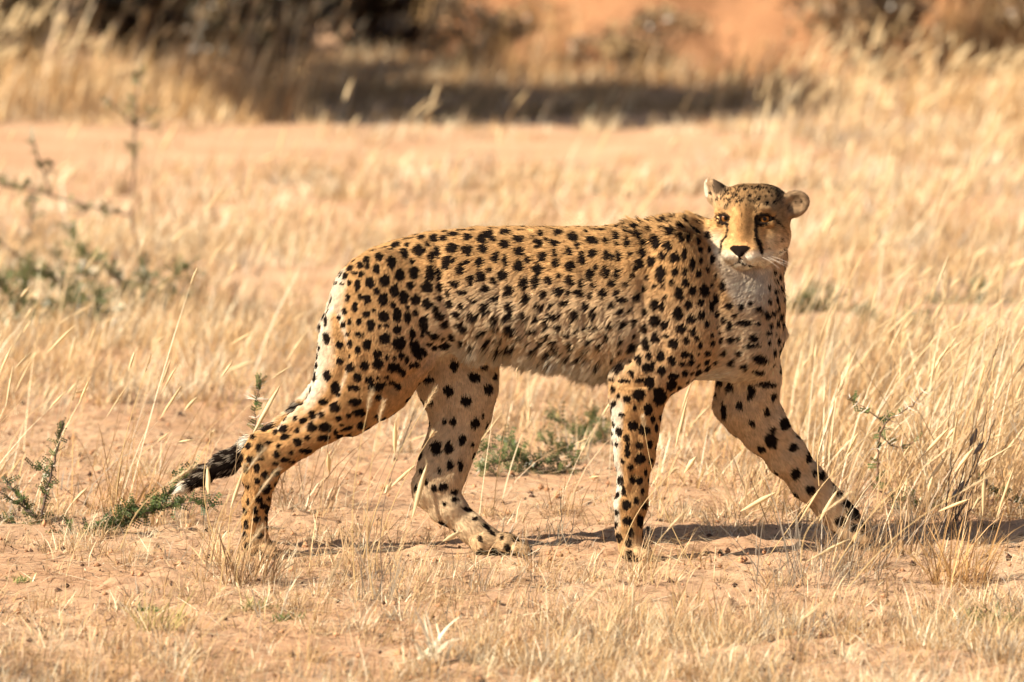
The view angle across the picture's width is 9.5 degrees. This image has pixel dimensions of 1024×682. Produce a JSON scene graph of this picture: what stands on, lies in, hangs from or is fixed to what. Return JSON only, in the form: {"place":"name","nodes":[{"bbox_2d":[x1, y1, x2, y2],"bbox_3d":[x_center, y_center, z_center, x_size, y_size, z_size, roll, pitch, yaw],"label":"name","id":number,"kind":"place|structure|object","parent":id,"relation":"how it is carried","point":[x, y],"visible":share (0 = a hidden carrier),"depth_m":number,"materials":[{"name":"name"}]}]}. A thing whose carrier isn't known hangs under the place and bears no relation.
{"place":"outdoors","nodes":[
{"label":"outdoors","id":0,"kind":"place"},
{"bbox_2d":[0,0,1023,681],"bbox_3d":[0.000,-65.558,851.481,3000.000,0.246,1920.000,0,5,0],"label":"ground","id":1,"kind":"structure","parent":0,"point":[92,140],"depth_m":15.84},
{"bbox_2d":[5,571,36,583],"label":"green weed","id":2,"kind":"object","parent":1,"relation":"on","point":[22,579],"visible":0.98,"depth_m":13.58,"materials":[{"name":"green plant"}]},
{"bbox_2d":[0,417,67,525],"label":"acacia shoot","id":3,"kind":"object","parent":1,"relation":"on","point":[21,498],"visible":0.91,"depth_m":14.62,"materials":[{"name":"green plant"}]},
{"bbox_2d":[0,258,124,327],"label":"green thorn bush","id":4,"kind":"object","parent":1,"relation":"on","point":[25,284],"visible":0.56,"depth_m":20.84,"materials":[{"name":"green plant"}]},
{"bbox_2d":[0,219,127,308],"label":"fallen thorn branch","id":5,"kind":"object","parent":1,"relation":"on","point":[83,251],"visible":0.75,"depth_m":21.65,"materials":[{"name":"green plant"}]},
{"bbox_2d":[0,126,127,244],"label":"thorn twig","id":6,"kind":"object","parent":1,"relation":"on","point":[40,165],"visible":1,"depth_m":23.21,"materials":[{"name":"brown plant"}]},
{"bbox_2d":[57,376,81,520],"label":"grass stalk","id":7,"kind":"object","parent":1,"relation":"on","point":[74,395],"depth_m":14.66,"materials":[{"name":"beige plant"}]},
{"bbox_2d":[0,0,142,77],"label":"thicket bush","id":8,"kind":"object","parent":1,"relation":"on","point":[6,7],"visible":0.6,"depth_m":42.22,"materials":[{"name":"beige plant"}]},
{"bbox_2d":[44,507,111,534],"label":"dry grass","id":9,"kind":"structure","parent":1,"relation":"on","point":[85,522],"depth_m":14.44,"materials":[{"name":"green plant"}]},
{"bbox_2d":[78,62,166,253],"bbox_3d":[-1.548,-0.712,24.416,0.359,0.796,0.135,-1,5,-9],"label":"thorn sapling","id":10,"kind":"object","parent":1,"relation":"on","point":[135,122],"visible":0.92,"depth_m":24.41,"materials":[{"name":"brown plant"}]},
{"bbox_2d":[40,240,205,304],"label":"fallen thorn branch","id":11,"kind":"object","parent":1,"relation":"on","point":[141,262],"visible":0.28,"depth_m":21.95,"materials":[{"name":"green plant"}]},
{"bbox_2d":[18,350,235,508],"bbox_3d":[-0.961,0.215,15.038,0.578,0.410,0.472,0,5,0],"label":"grass tuft","id":12,"kind":"object","parent":1,"relation":"on","point":[191,402],"visible":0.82,"depth_m":15.03,"materials":[{"name":"beige plant"}]},
{"bbox_2d":[114,353,152,516],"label":"grass stalk","id":13,"kind":"object","parent":1,"relation":"on","point":[148,361],"depth_m":14.56,"materials":[{"name":"beige plant"}]},
{"bbox_2d":[132,600,160,611],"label":"green weed","id":14,"kind":"object","parent":1,"relation":"on","point":[146,609],"visible":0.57,"depth_m":13.08,"materials":[{"name":"green plant"}]},
{"bbox_2d":[105,587,198,630],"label":"grass tuft","id":15,"kind":"object","parent":1,"relation":"on","point":[161,618],"visible":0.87,"depth_m":12.76,"materials":[{"name":"beige plant"}]},
{"bbox_2d":[87,455,222,533],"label":"trailing acacia twig","id":16,"kind":"object","parent":1,"relation":"on","point":[156,501],"visible":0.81,"depth_m":14.51,"materials":[{"name":"green plant"}]},
{"bbox_2d":[120,463,198,547],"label":"grass stalk","id":17,"kind":"object","parent":1,"relation":"on","point":[186,471],"depth_m":12.86,"materials":[{"name":"beige plant"}]},
{"bbox_2d":[121,254,206,313],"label":"green thorn bush","id":18,"kind":"object","parent":1,"relation":"on","point":[183,266],"visible":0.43,"depth_m":21.66,"materials":[{"name":"green plant"}]},
{"bbox_2d":[60,0,336,81],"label":"thicket bush","id":19,"kind":"object","parent":1,"relation":"on","point":[127,22],"visible":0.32,"depth_m":43.33,"materials":[{"name":"brown plant"}]},
{"bbox_2d":[203,427,214,536],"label":"grass stalk","id":20,"kind":"object","parent":1,"relation":"on","point":[210,433],"depth_m":13.77,"materials":[{"name":"beige plant"}]},
{"bbox_2d":[190,603,241,679],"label":"grass stalk","id":21,"kind":"object","parent":1,"relation":"on","point":[226,615],"depth_m":11.98,"materials":[{"name":"beige plant"}]},
{"bbox_2d":[189,384,280,567],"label":"grass tuft","id":22,"kind":"object","parent":1,"relation":"on","point":[266,409],"visible":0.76,"depth_m":13.82,"materials":[{"name":"beige plant"}]},
{"bbox_2d":[165,463,309,587],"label":"grass tuft","id":23,"kind":"object","parent":1,"relation":"on","point":[242,567],"visible":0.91,"depth_m":13.47,"materials":[{"name":"beige plant"}]},
{"bbox_2d":[228,460,247,563],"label":"grass stalk","id":24,"kind":"object","parent":1,"relation":"on","point":[244,466],"depth_m":13.77,"materials":[{"name":"beige plant"}]},
{"bbox_2d":[210,446,266,562],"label":"grass stalk","id":25,"kind":"object","parent":1,"relation":"on","point":[257,456],"depth_m":12.76,"materials":[{"name":"beige plant"}]},
{"bbox_2d":[219,465,282,591],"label":"grass stalk","id":26,"kind":"object","parent":1,"relation":"on","point":[268,480],"depth_m":12.56,"materials":[{"name":"beige plant"}]},
{"bbox_2d":[236,523,265,598],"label":"grass stalk","id":27,"kind":"object","parent":1,"relation":"on","point":[256,536],"depth_m":12.67,"materials":[{"name":"beige plant"}]},
{"bbox_2d":[231,594,277,611],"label":"green weed","id":28,"kind":"object","parent":1,"relation":"on","point":[249,602],"visible":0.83,"depth_m":13.08,"materials":[{"name":"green plant"}]},
{"bbox_2d":[245,372,267,429],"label":"acacia seedling","id":29,"kind":"object","parent":1,"relation":"on","point":[258,388],"visible":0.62,"depth_m":14.86,"materials":[{"name":"green plant"}]},
{"bbox_2d":[176,0,353,84],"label":"thicket bush","id":30,"kind":"object","parent":1,"relation":"on","point":[221,19],"visible":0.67,"depth_m":42.38,"materials":[{"name":"brown plant"}]},
{"bbox_2d":[268,610,305,622],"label":"green weed","id":31,"kind":"object","parent":1,"relation":"on","point":[277,617],"visible":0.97,"depth_m":12.88,"materials":[{"name":"green plant"}]},
{"bbox_2d":[244,384,386,511],"bbox_3d":[-0.461,0.197,15.006,0.403,0.447,0.424,-1,5,-8],"label":"grass tuft","id":32,"kind":"object","parent":1,"relation":"on","point":[303,490],"visible":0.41,"depth_m":15.02,"materials":[{"name":"beige plant"}]},
{"bbox_2d":[280,0,371,59],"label":"thicket bush","id":33,"kind":"object","parent":1,"relation":"on","point":[355,13],"visible":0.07,"depth_m":47.04,"materials":[{"name":"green plant"}]},
{"bbox_2d":[308,556,344,670],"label":"grass stalk","id":34,"kind":"object","parent":1,"relation":"on","point":[333,572],"depth_m":12.18,"materials":[{"name":"beige plant"}]},
{"bbox_2d":[299,418,414,574],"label":"grass tuft","id":35,"kind":"object","parent":1,"relation":"on","point":[400,478],"visible":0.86,"depth_m":13.78,"materials":[{"name":"beige plant"}]},
{"bbox_2d":[352,387,374,598],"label":"grass stalk","id":36,"kind":"object","parent":1,"relation":"on","point":[369,400],"depth_m":12.86,"materials":[{"name":"beige plant"}]},
{"bbox_2d":[366,397,385,598],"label":"grass stalk","id":37,"kind":"object","parent":1,"relation":"on","point":[381,409],"depth_m":12.91,"materials":[{"name":"beige plant"}]},
{"bbox_2d":[380,410,415,580],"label":"grass stalk","id":38,"kind":"object","parent":1,"relation":"on","point":[406,430],"depth_m":13.16,"materials":[{"name":"beige plant"}]},
{"bbox_2d":[360,385,438,566],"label":"grass stalk","id":39,"kind":"object","parent":1,"relation":"on","point":[431,396],"depth_m":13.81,"materials":[{"name":"beige plant"}]},
{"bbox_2d":[345,460,464,602],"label":"grass tuft","id":40,"kind":"object","parent":1,"relation":"on","point":[418,497],"visible":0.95,"depth_m":13.29,"materials":[{"name":"beige plant"}]},
{"bbox_2d":[374,429,437,563],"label":"grass stalk","id":41,"kind":"object","parent":1,"relation":"on","point":[432,433],"depth_m":13.77,"materials":[{"name":"beige plant"}]},
{"bbox_2d":[363,550,470,583],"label":"grass tuft","id":42,"kind":"object","parent":1,"relation":"on","point":[408,569],"visible":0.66,"depth_m":13.62,"materials":[{"name":"beige plant"}]},
{"bbox_2d":[402,608,460,661],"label":"grass tuft","id":43,"kind":"object","parent":1,"relation":"on","point":[433,648],"visible":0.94,"depth_m":12.30,"materials":[{"name":"beige plant"}]},
{"bbox_2d":[381,0,556,64],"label":"bank bush","id":44,"kind":"object","parent":1,"relation":"on","point":[522,29],"visible":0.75,"depth_m":44.61,"materials":[{"name":"brown plant"}]},
{"bbox_2d":[443,552,523,574],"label":"grass tuft","id":45,"kind":"object","parent":1,"relation":"on","point":[497,568],"visible":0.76,"depth_m":13.68,"materials":[{"name":"beige plant"}]},
{"bbox_2d":[256,35,731,92],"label":"sunlit grass","id":46,"kind":"structure","parent":1,"relation":"on","point":[395,66],"depth_m":42.88,"materials":[{"name":"beige plant"}]},
{"bbox_2d":[0,380,1022,681],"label":"earth crumbs","id":47,"kind":"object","parent":1,"relation":"on","point":[688,534],"visible":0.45,"depth_m":14.11,"materials":[{"name":"brown soil"}]},
{"bbox_2d":[0,0,1023,242],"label":"tall grass","id":48,"kind":"structure","parent":1,"relation":"on","point":[63,96],"depth_m":35.72,"materials":[{"name":"beige plant"}]},
{"bbox_2d":[0,185,1023,528],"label":"savanna grass","id":49,"kind":"structure","parent":1,"relation":"on","point":[284,315],"depth_m":20.12,"materials":[{"name":"beige plant"}]},
{"bbox_2d":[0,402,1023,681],"bbox_3d":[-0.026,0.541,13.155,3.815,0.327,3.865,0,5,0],"label":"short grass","id":50,"kind":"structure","parent":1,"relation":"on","point":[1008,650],"depth_m":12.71,"materials":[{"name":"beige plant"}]},
{"bbox_2d":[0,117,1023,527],"bbox_3d":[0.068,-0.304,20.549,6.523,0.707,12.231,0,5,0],"label":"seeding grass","id":51,"kind":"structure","parent":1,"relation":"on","point":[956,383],"depth_m":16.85,"materials":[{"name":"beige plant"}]},
{"bbox_2d":[170,178,874,560],"bbox_3d":[0.036,0.064,14.060,1.613,0.864,0.314,0,5,0],"label":"cheetah","id":52,"kind":"object","parent":1,"relation":"on","point":[648,318],"visible":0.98,"depth_m":13.94},
{"bbox_2d":[470,424,586,476],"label":"creeping thorn bush","id":53,"kind":"object","parent":1,"relation":"on","point":[526,463],"visible":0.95,"depth_m":15.84,"materials":[{"name":"green plant"}]},
{"bbox_2d":[524,495,590,520],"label":"grass tuft","id":54,"kind":"object","parent":1,"relation":"on","point":[557,510],"visible":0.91,"depth_m":14.71,"materials":[{"name":"beige plant"}]},
{"bbox_2d":[530,400,611,451],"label":"creeping thorn bush","id":55,"kind":"object","parent":1,"relation":"on","point":[592,417],"visible":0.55,"depth_m":16.65,"materials":[{"name":"green plant"}]},
{"bbox_2d":[555,580,605,677],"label":"grass stalk","id":56,"kind":"object","parent":1,"relation":"on","point":[595,591],"depth_m":12.18,"materials":[{"name":"beige plant"}]},
{"bbox_2d":[618,466,678,561],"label":"grass stalk","id":57,"kind":"object","parent":1,"relation":"on","point":[673,470],"depth_m":13.67,"materials":[{"name":"beige plant"}]},
{"bbox_2d":[639,414,694,569],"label":"grass stalk","id":58,"kind":"object","parent":1,"relation":"on","point":[643,421],"depth_m":13.77,"materials":[{"name":"beige plant"}]},
{"bbox_2d":[650,503,690,584],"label":"grass stalk","id":59,"kind":"object","parent":1,"relation":"on","point":[676,520],"depth_m":12.87,"materials":[{"name":"beige plant"}]},
{"bbox_2d":[589,397,777,587],"bbox_3d":[0.362,0.332,13.559,0.386,0.419,0.249,-3,5,-35],"label":"grass tuft","id":60,"kind":"object","parent":1,"relation":"on","point":[751,505],"visible":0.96,"depth_m":13.56,"materials":[{"name":"beige plant"}]},
{"bbox_2d":[770,596,829,667],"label":"grass stalk","id":61,"kind":"object","parent":1,"relation":"on","point":[813,610],"depth_m":12.08,"materials":[{"name":"beige plant"}]},
{"bbox_2d":[698,456,928,594],"bbox_3d":[0.665,0.391,13.544,0.549,0.314,0.594,0,5,0],"label":"grass tuft","id":62,"kind":"object","parent":1,"relation":"on","point":[830,503],"visible":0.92,"depth_m":13.52,"materials":[{"name":"beige plant"}]},
{"bbox_2d":[785,279,870,314],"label":"green thorn bush","id":63,"kind":"object","parent":1,"relation":"on","point":[805,293],"visible":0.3,"depth_m":21.23,"materials":[{"name":"green plant"}]},
{"bbox_2d":[800,491,855,562],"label":"grass stalk","id":64,"kind":"object","parent":1,"relation":"on","point":[840,500],"depth_m":12.77,"materials":[{"name":"beige plant"}]},
{"bbox_2d":[817,378,847,485],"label":"grass stalk","id":65,"kind":"object","parent":1,"relation":"on","point":[839,391],"depth_m":13.86,"materials":[{"name":"beige plant"}]},
{"bbox_2d":[762,393,906,565],"bbox_3d":[0.685,0.367,13.721,0.408,0.522,0.020,0,5,0],"label":"grass stalk","id":66,"kind":"object","parent":1,"relation":"on","point":[901,400],"depth_m":13.71,"materials":[{"name":"beige plant"}]},
{"bbox_2d":[799,430,970,572],"bbox_3d":[0.819,0.359,13.834,0.414,0.325,0.327,4,6,39],"label":"grass tuft","id":67,"kind":"object","parent":1,"relation":"on","point":[945,508],"visible":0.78,"depth_m":13.84,"materials":[{"name":"beige plant"}]},
{"bbox_2d":[834,296,942,326],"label":"green thorn bush","id":68,"kind":"object","parent":1,"relation":"on","point":[873,312],"visible":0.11,"depth_m":20.69,"materials":[{"name":"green plant"}]},
{"bbox_2d":[844,386,933,503],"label":"thorn seedling","id":69,"kind":"object","parent":1,"relation":"on","point":[888,418],"visible":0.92,"depth_m":14.96,"materials":[{"name":"green plant"}]},
{"bbox_2d":[833,438,963,569],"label":"grass stalk","id":70,"kind":"object","parent":1,"relation":"on","point":[940,454],"depth_m":13.16,"materials":[{"name":"beige plant"}]},
{"bbox_2d":[844,472,995,591],"bbox_3d":[0.859,0.396,12.871,0.325,0.263,0.023,0,5,0],"label":"grass stalk","id":71,"kind":"object","parent":1,"relation":"on","point":[975,483],"depth_m":12.87,"materials":[{"name":"beige plant"}]},
{"bbox_2d":[888,406,956,524],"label":"grass stalk","id":72,"kind":"object","parent":1,"relation":"on","point":[941,424],"depth_m":13.86,"materials":[{"name":"beige plant"}]},
{"bbox_2d":[849,413,1015,555],"bbox_3d":[0.963,0.323,14.136,0.390,0.344,0.305,0,5,0],"label":"grass tuft","id":73,"kind":"object","parent":1,"relation":"on","point":[932,445],"visible":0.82,"depth_m":14.13,"materials":[{"name":"beige plant"}]},
{"bbox_2d":[887,473,1023,509],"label":"creeping thorn bush","id":74,"kind":"object","parent":1,"relation":"on","point":[992,493],"visible":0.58,"depth_m":14.96,"materials":[{"name":"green plant"}]},
{"bbox_2d":[900,443,1019,589],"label":"grass tuft","id":75,"kind":"object","parent":1,"relation":"on","point":[942,551],"visible":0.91,"depth_m":13.58,"materials":[{"name":"beige plant"}]},
{"bbox_2d":[930,403,1007,534],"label":"dry weed","id":76,"kind":"object","parent":1,"relation":"on","point":[976,451],"visible":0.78,"depth_m":14.43,"materials":[{"name":"brown plant"}]},
{"bbox_2d":[923,264,1018,304],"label":"green thorn bush","id":77,"kind":"object","parent":1,"relation":"on","point":[981,286],"visible":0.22,"depth_m":21.55,"materials":[{"name":"green plant"}]},
{"bbox_2d":[918,364,1023,537],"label":"grass stalk","id":78,"kind":"object","parent":1,"relation":"on","point":[965,445],"depth_m":14.36,"materials":[{"name":"beige plant"}]},
{"bbox_2d":[943,601,998,622],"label":"green weed","id":79,"kind":"object","parent":1,"relation":"on","point":[968,613],"visible":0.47,"depth_m":13.00,"materials":[{"name":"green plant"}]},
{"bbox_2d":[950,0,1023,44],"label":"bank bush","id":80,"kind":"object","parent":1,"relation":"on","point":[1018,6],"visible":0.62,"depth_m":43.73,"materials":[{"name":"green plant"}]},
{"bbox_2d":[972,326,1003,503],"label":"grass stalk","id":81,"kind":"object","parent":1,"relation":"on","point":[997,345],"depth_m":14.35,"materials":[{"name":"beige plant"}]},
{"bbox_2d":[963,601,1023,627],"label":"dry grass","id":82,"kind":"structure","parent":1,"relation":"on","point":[990,612],"depth_m":12.92,"materials":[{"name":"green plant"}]},
{"bbox_2d":[209,64,829,121],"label":"shaded grass","id":83,"kind":"structure","parent":0,"point":[367,92],"depth_m":39.01,"materials":[{"name":"brown plant"}]},
{"bbox_2d":[417,0,1023,79],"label":"earth mound","id":84,"kind":"object","parent":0,"point":[755,17],"visible":0.09,"depth_m":44.46,"materials":[{"name":"orange soil"}]},
{"bbox_2d":[318,0,450,59],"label":"thicket bush","id":85,"kind":"object","parent":84,"relation":"on","point":[375,32],"visible":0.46,"depth_m":47.71,"materials":[{"name":"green plant"}]},
{"bbox_2d":[566,2,717,77],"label":"bank bush","id":86,"kind":"object","parent":84,"relation":"on","point":[615,42],"visible":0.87,"depth_m":43.17,"materials":[{"name":"brown plant"}]},
{"bbox_2d":[410,0,1023,87],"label":"bank grass","id":87,"kind":"structure","parent":84,"relation":"on","point":[973,54],"depth_m":43.51,"materials":[{"name":"beige plant"}]},
{"bbox_2d":[765,0,978,80],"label":"bank bush","id":88,"kind":"object","parent":84,"relation":"on","point":[863,17],"visible":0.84,"depth_m":42.58,"materials":[{"name":"beige plant"}]}
]}

